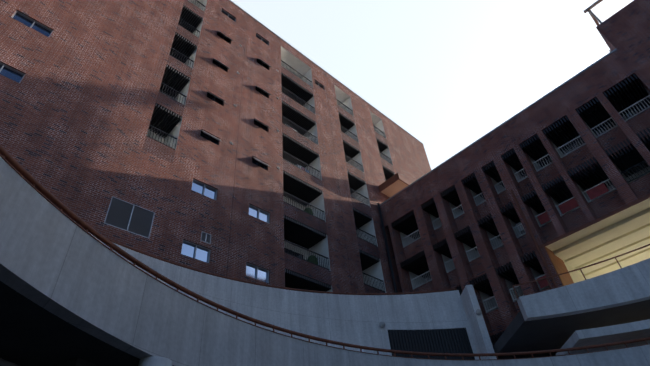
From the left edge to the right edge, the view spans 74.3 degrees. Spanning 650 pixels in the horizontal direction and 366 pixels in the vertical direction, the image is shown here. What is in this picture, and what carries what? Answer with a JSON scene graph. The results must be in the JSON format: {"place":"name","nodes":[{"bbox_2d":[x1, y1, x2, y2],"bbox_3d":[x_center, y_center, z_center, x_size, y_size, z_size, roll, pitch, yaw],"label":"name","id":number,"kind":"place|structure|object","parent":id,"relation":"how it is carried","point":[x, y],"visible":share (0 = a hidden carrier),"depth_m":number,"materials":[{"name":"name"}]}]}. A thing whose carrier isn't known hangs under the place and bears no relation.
{"place":"outdoors","nodes":[
{"label":"outdoors","id":0,"kind":"place"},
{"bbox_2d":[0,0,430,294],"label":"building","id":1,"kind":"structure","parent":0,"point":[77,103],"depth_m":18.75,"materials":[{"name":"brown brick"}]},
{"bbox_2d":[0,0,422,282],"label":"window frames","id":2,"kind":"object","parent":1,"relation":"attached to","point":[128,217],"visible":0.4,"depth_m":14.70,"materials":[{"name":"grey metal"}]},
{"bbox_2d":[181,32,268,282],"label":"windows","id":3,"kind":"structure","parent":1,"relation":"attached to","point":[189,251],"depth_m":17.11,"materials":[{"name":"blue"}]},
{"bbox_2d":[230,44,279,169],"bbox_3d":[-3.814,0.926,19.183,12.780,22.080,1.480,29,-51,-34],"label":"building vent","id":4,"kind":"object","parent":1,"relation":"attached to","point":[235,106],"visible":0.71,"depth_m":22.50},
{"bbox_2d":[142,0,394,292],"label":"balconies","id":5,"kind":"structure","parent":1,"relation":"attached to","point":[292,263],"depth_m":22.01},
{"bbox_2d":[156,6,394,287],"bbox_3d":[-0.702,1.204,21.756,17.106,19.755,0.018,29,-51,-34],"label":"balcony ceiling","id":6,"kind":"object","parent":1,"relation":"attached to","point":[362,213],"visible":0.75,"depth_m":22.75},
{"bbox_2d":[304,207,317,264],"bbox_3d":[-0.721,2.682,20.993,0.611,3.640,0.560,29,-51,-34],"label":"potted plant","id":7,"kind":"object","parent":1,"relation":"attached to","point":[311,259],"visible":0.33,"depth_m":20.05,"materials":[{"name":"green plant"}]},
{"bbox_2d":[381,180,407,196],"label":"soffit","id":8,"kind":"structure","parent":1,"relation":"attached to","point":[394,188],"depth_m":27.75,"materials":[{"name":"brown paint"}]},
{"bbox_2d":[378,173,412,191],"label":"roof parapet","id":9,"kind":"structure","parent":1,"relation":"attached to","point":[390,181],"depth_m":27.49,"materials":[{"name":"brown brick"}]},
{"bbox_2d":[231,0,633,169],"label":"sky","id":10,"kind":"structure","parent":0,"point":[448,73],"materials":[{"name":"white"}]},
{"label":"ground","id":11,"kind":"structure","parent":0,"visible":0},
{"bbox_2d":[0,157,649,365],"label":"concrete ramp","id":12,"kind":"object","parent":11,"relation":"on","point":[55,261],"visible":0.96,"depth_m":5.95,"materials":[{"name":"concrete"}]},
{"bbox_2d":[0,281,649,365],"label":"ramp underside","id":13,"kind":"object","parent":11,"relation":"on","point":[32,333],"visible":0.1,"depth_m":5.97,"materials":[{"name":"concrete"}]},
{"bbox_2d":[0,358,19,365],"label":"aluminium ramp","id":14,"kind":"object","parent":13,"relation":"on","point":[3,362],"visible":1,"depth_m":5.70,"materials":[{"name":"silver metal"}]},
{"bbox_2d":[88,232,649,365],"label":"concrete ramp","id":15,"kind":"object","parent":11,"relation":"on","point":[354,319],"visible":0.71,"depth_m":14.42,"materials":[{"name":"concrete"}]},
{"bbox_2d":[0,144,649,359],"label":"handrail","id":16,"kind":"object","parent":15,"relation":"on","point":[7,157],"visible":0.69,"depth_m":9.06,"materials":[{"name":"metal"}]},
{"bbox_2d":[379,309,481,327],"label":"wall lamps","id":17,"kind":"object","parent":15,"relation":"attached to","point":[478,312],"visible":0.98,"depth_m":15.59,"materials":[{"name":"grey metal"}]},
{"bbox_2d":[388,328,474,359],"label":"wall grille","id":18,"kind":"structure","parent":15,"relation":"attached to","point":[453,340],"depth_m":15.66,"materials":[{"name":"black metal"}]},
{"bbox_2d":[380,0,649,345],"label":"brick wing","id":19,"kind":"object","parent":11,"relation":"on","point":[625,31],"visible":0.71,"depth_m":19.89,"materials":[{"name":"brown brick"}]},
{"bbox_2d":[380,49,648,281],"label":"trim","id":20,"kind":"structure","parent":19,"relation":"attached to","point":[573,77],"depth_m":21.54,"materials":[{"name":"silver metal"}]},
{"bbox_2d":[391,74,649,344],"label":"balcony recesses","id":21,"kind":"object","parent":19,"relation":"attached to","point":[559,191],"depth_m":20.09,"materials":[{"name":"black"}]},
{"bbox_2d":[402,95,649,311],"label":"wing rail","id":22,"kind":"object","parent":19,"relation":"attached to","point":[535,216],"visible":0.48,"depth_m":20.00,"materials":[{"name":"white metal"}]},
{"bbox_2d":[516,222,524,233],"bbox_3d":[9.371,2.116,20.284,0.400,0.450,0.400,29,-51,-34],"label":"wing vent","id":23,"kind":"object","parent":22,"relation":"attached to","point":[520,228],"visible":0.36,"depth_m":20.18,"materials":[{"name":"grey metal"}]},
{"bbox_2d":[545,247,573,285],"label":"wall","id":24,"kind":"structure","parent":19,"relation":"attached to","point":[560,268],"depth_m":17.95,"materials":[{"name":"orange paint"}]},
{"bbox_2d":[510,189,649,287],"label":"wall trim","id":25,"kind":"structure","parent":19,"relation":"attached to","point":[538,247],"depth_m":17.50,"materials":[{"name":"metal"}]},
{"bbox_2d":[584,0,610,51],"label":"rooftop railing","id":26,"kind":"object","parent":19,"relation":"on","point":[596,19],"visible":0.42,"depth_m":21.43,"materials":[{"name":"grey metal"}]},
{"bbox_2d":[545,198,649,282],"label":"ceiling","id":27,"kind":"structure","parent":19,"relation":"attached to","point":[623,232],"depth_m":18.16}
]}

